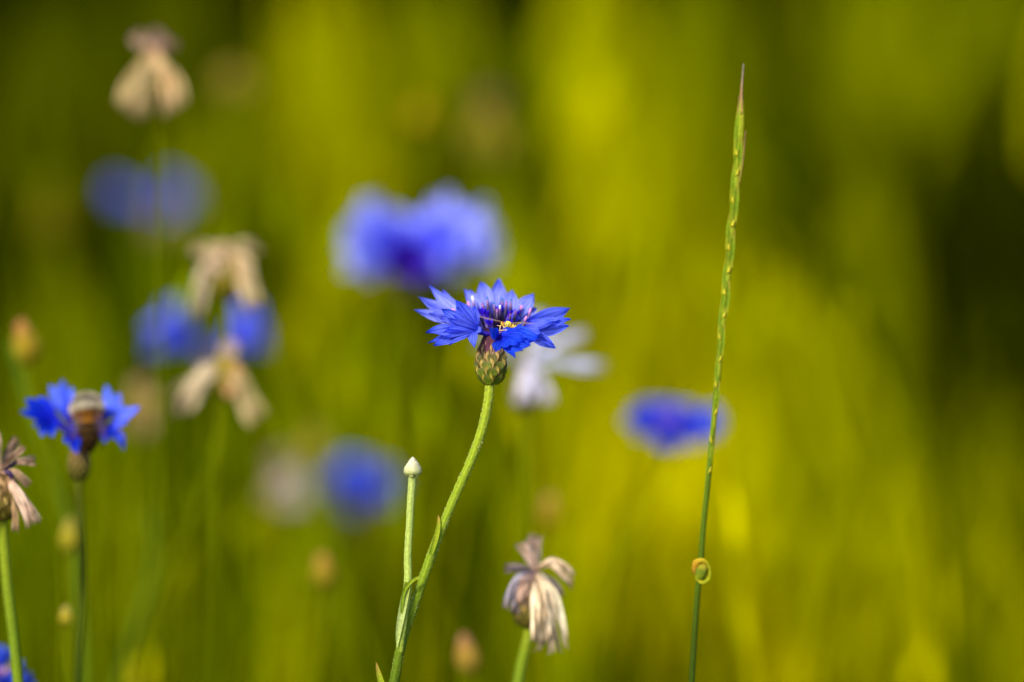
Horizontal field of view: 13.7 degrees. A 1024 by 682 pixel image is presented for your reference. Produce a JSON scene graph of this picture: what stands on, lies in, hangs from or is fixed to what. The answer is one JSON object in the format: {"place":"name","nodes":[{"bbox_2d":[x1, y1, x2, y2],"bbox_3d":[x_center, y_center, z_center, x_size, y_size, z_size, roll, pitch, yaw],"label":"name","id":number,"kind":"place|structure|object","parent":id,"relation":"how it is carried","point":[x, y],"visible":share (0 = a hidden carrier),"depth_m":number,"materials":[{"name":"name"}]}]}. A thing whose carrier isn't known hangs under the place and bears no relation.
{"place":"outdoors","nodes":[
{"label":"outdoors","id":0,"kind":"place"},
{"bbox_2d":[6,340,88,681],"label":"grass stalk","id":1,"kind":"object","parent":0,"point":[22,385],"depth_m":1.07,"materials":[{"name":"green plant"}]},
{"bbox_2d":[116,511,157,681],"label":"grass stalk","id":2,"kind":"object","parent":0,"point":[144,597],"depth_m":1.12,"materials":[{"name":"green plant"}]},
{"bbox_2d":[0,0,1023,681],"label":"green grass","id":3,"kind":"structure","parent":0,"point":[982,244],"depth_m":1.50,"materials":[{"name":"green plant"}]},
{"bbox_2d":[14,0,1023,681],"bbox_3d":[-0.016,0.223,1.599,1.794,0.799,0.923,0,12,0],"label":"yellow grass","id":4,"kind":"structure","parent":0,"point":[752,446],"depth_m":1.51,"materials":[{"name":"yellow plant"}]},
{"bbox_3d":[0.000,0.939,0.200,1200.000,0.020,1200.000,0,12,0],"label":"ground","id":5,"kind":"structure","parent":0,"visible":0},
{"bbox_2d":[0,644,33,681],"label":"cornflower","id":6,"kind":"object","parent":5,"relation":"on","point":[5,657],"visible":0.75,"depth_m":1.01,"materials":[{"name":"blue plant"}]},
{"bbox_2d":[0,433,41,681],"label":"withered cornflower","id":7,"kind":"object","parent":5,"relation":"on","point":[14,499],"visible":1,"depth_m":0.98,"materials":[{"name":"beige plant"}]},
{"bbox_2d":[13,318,66,681],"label":"flower bud","id":8,"kind":"object","parent":5,"relation":"on","point":[27,346],"visible":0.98,"depth_m":1.05,"materials":[{"name":"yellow plant"}]},
{"bbox_2d":[36,191,69,628],"bbox_3d":[-0.150,0.301,1.451,0.011,0.708,0.051,0,12,0],"label":"flower bud","id":9,"kind":"object","parent":5,"relation":"on","point":[53,209],"visible":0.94,"depth_m":1.40,"materials":[{"name":"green plant"}]},
{"bbox_2d":[59,605,73,681],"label":"flower bud","id":10,"kind":"object","parent":5,"relation":"on","point":[66,618],"visible":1,"depth_m":1.02,"materials":[{"name":"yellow plant"}]},
{"bbox_2d":[60,517,77,674],"bbox_3d":[-0.111,0.383,1.109,0.009,0.690,0.026,0,12,0],"label":"flower bud","id":11,"kind":"object","parent":5,"relation":"on","point":[69,538],"visible":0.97,"depth_m":1.05,"materials":[{"name":"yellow plant"}]},
{"bbox_2d":[20,380,139,681],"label":"cornflower","id":12,"kind":"object","parent":5,"relation":"on","point":[41,410],"visible":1,"depth_m":1.00,"materials":[{"name":"blue plant"}]},
{"bbox_2d":[64,391,107,453],"bbox_3d":[-0.100,0.019,0.997,0.010,0.015,0.009,0,12,0],"label":"bumblebee","id":13,"kind":"object","parent":12,"relation":"attached to","point":[86,410],"visible":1,"depth_m":0.99,"materials":[{"name":"fur"}]},
{"bbox_2d":[122,372,157,681],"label":"withered cornflower","id":14,"kind":"object","parent":5,"relation":"on","point":[143,399],"visible":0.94,"depth_m":1.17,"materials":[{"name":"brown plant"}]},
{"bbox_2d":[116,27,185,681],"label":"withered cornflower","id":15,"kind":"object","parent":5,"relation":"on","point":[147,81],"visible":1,"depth_m":1.07,"materials":[{"name":"beige plant"}]},
{"bbox_2d":[106,174,198,672],"bbox_3d":[-0.112,0.300,1.433,0.029,0.717,0.049,-3,12,-15],"label":"cornflower","id":16,"kind":"object","parent":5,"relation":"on","point":[176,193],"visible":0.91,"depth_m":1.38,"materials":[{"name":"blue plant"}]},
{"bbox_2d":[138,239,261,681],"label":"withered cornflower","id":17,"kind":"object","parent":5,"relation":"on","point":[224,272],"visible":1,"depth_m":1.07,"materials":[{"name":"beige plant"}]},
{"bbox_2d":[141,298,270,681],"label":"cornflower","id":18,"kind":"object","parent":5,"relation":"on","point":[248,331],"visible":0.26,"depth_m":1.21,"materials":[{"name":"blue plant"}]},
{"bbox_2d":[168,337,266,681],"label":"withered cornflower","id":19,"kind":"object","parent":5,"relation":"on","point":[222,374],"visible":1,"depth_m":1.07,"materials":[{"name":"beige plant"}]},
{"bbox_2d":[215,65,250,681],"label":"withered cornflower","id":20,"kind":"object","parent":5,"relation":"on","point":[232,82],"visible":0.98,"depth_m":1.33,"materials":[{"name":"green plant"}]},
{"bbox_2d":[263,447,318,681],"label":"withered cornflower","id":21,"kind":"object","parent":5,"relation":"on","point":[286,487],"visible":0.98,"depth_m":1.29,"materials":[{"name":"beige plant"}]},
{"bbox_2d":[300,425,330,681],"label":"flower bud","id":22,"kind":"object","parent":5,"relation":"on","point":[315,453],"visible":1,"depth_m":1.27,"materials":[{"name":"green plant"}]},
{"bbox_2d":[312,552,336,681],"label":"flower bud","id":23,"kind":"object","parent":5,"relation":"on","point":[324,573],"visible":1,"depth_m":1.08,"materials":[{"name":"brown plant"}]},
{"bbox_2d":[318,454,401,681],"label":"cornflower","id":24,"kind":"object","parent":5,"relation":"on","point":[375,487],"visible":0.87,"depth_m":1.30,"materials":[{"name":"blue plant"}]},
{"bbox_2d":[408,95,433,657],"bbox_3d":[-0.027,0.302,1.324,0.008,0.758,0.054,0,12,0],"label":"flower bud","id":25,"kind":"object","parent":5,"relation":"on","point":[421,118],"visible":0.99,"depth_m":1.27,"materials":[{"name":"green plant"}]},
{"bbox_2d":[341,190,503,672],"bbox_3d":[-0.030,0.325,1.241,0.053,0.748,0.041,-12,17,-44],"label":"cornflower","id":26,"kind":"object","parent":5,"relation":"on","point":[449,233],"visible":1,"depth_m":1.17,"materials":[{"name":"blue plant"}]},
{"bbox_2d":[455,632,479,681],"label":"flower bud","id":27,"kind":"object","parent":5,"relation":"on","point":[467,658],"visible":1,"depth_m":1.05,"materials":[{"name":"brown plant"}]},
{"bbox_2d":[376,278,570,681],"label":"cornflower","id":28,"kind":"object","parent":5,"relation":"on","point":[486,310],"visible":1,"depth_m":0.96,"materials":[{"name":"blue plant"}]},
{"bbox_2d":[497,321,516,333],"bbox_3d":[-0.001,-0.004,0.954,0.014,0.004,0.003,0,12,0],"label":"hoverfly","id":29,"kind":"object","parent":28,"relation":"on","point":[509,324],"visible":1,"depth_m":0.95},
{"bbox_2d":[467,87,509,643],"bbox_3d":[-0.007,0.293,1.382,0.014,0.752,0.055,0,12,0],"label":"withered cornflower","id":30,"kind":"object","parent":5,"relation":"on","point":[487,122],"visible":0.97,"depth_m":1.33,"materials":[{"name":"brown plant"}]},
{"bbox_2d":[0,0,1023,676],"bbox_3d":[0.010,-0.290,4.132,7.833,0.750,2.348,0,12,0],"label":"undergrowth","id":31,"kind":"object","parent":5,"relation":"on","point":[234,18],"visible":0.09,"depth_m":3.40,"materials":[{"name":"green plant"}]},
{"bbox_2d":[502,533,574,681],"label":"withered cornflower","id":32,"kind":"object","parent":5,"relation":"on","point":[533,593],"visible":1,"depth_m":0.98,"materials":[{"name":"beige plant"}]},
{"bbox_2d":[475,310,609,681],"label":"cornflower","id":33,"kind":"object","parent":5,"relation":"on","point":[529,383],"visible":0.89,"depth_m":1.08,"materials":[{"name":"white plant"}]},
{"bbox_2d":[538,493,559,681],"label":"flower bud","id":34,"kind":"object","parent":5,"relation":"on","point":[549,515],"visible":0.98,"depth_m":1.11,"materials":[{"name":"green plant"}]},
{"bbox_2d":[591,398,724,681],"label":"cornflower","id":35,"kind":"object","parent":5,"relation":"on","point":[669,427],"visible":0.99,"depth_m":1.15,"materials":[{"name":"blue plant"}]},
{"bbox_2d":[689,64,745,681],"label":"grass spike","id":36,"kind":"object","parent":5,"relation":"on","point":[701,568],"depth_m":0.97,"materials":[{"name":"green plant"}]},
{"bbox_2d":[743,120,958,681],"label":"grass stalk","id":37,"kind":"object","parent":5,"relation":"on","point":[819,245],"depth_m":1.25,"materials":[{"name":"green plant"}]}
]}

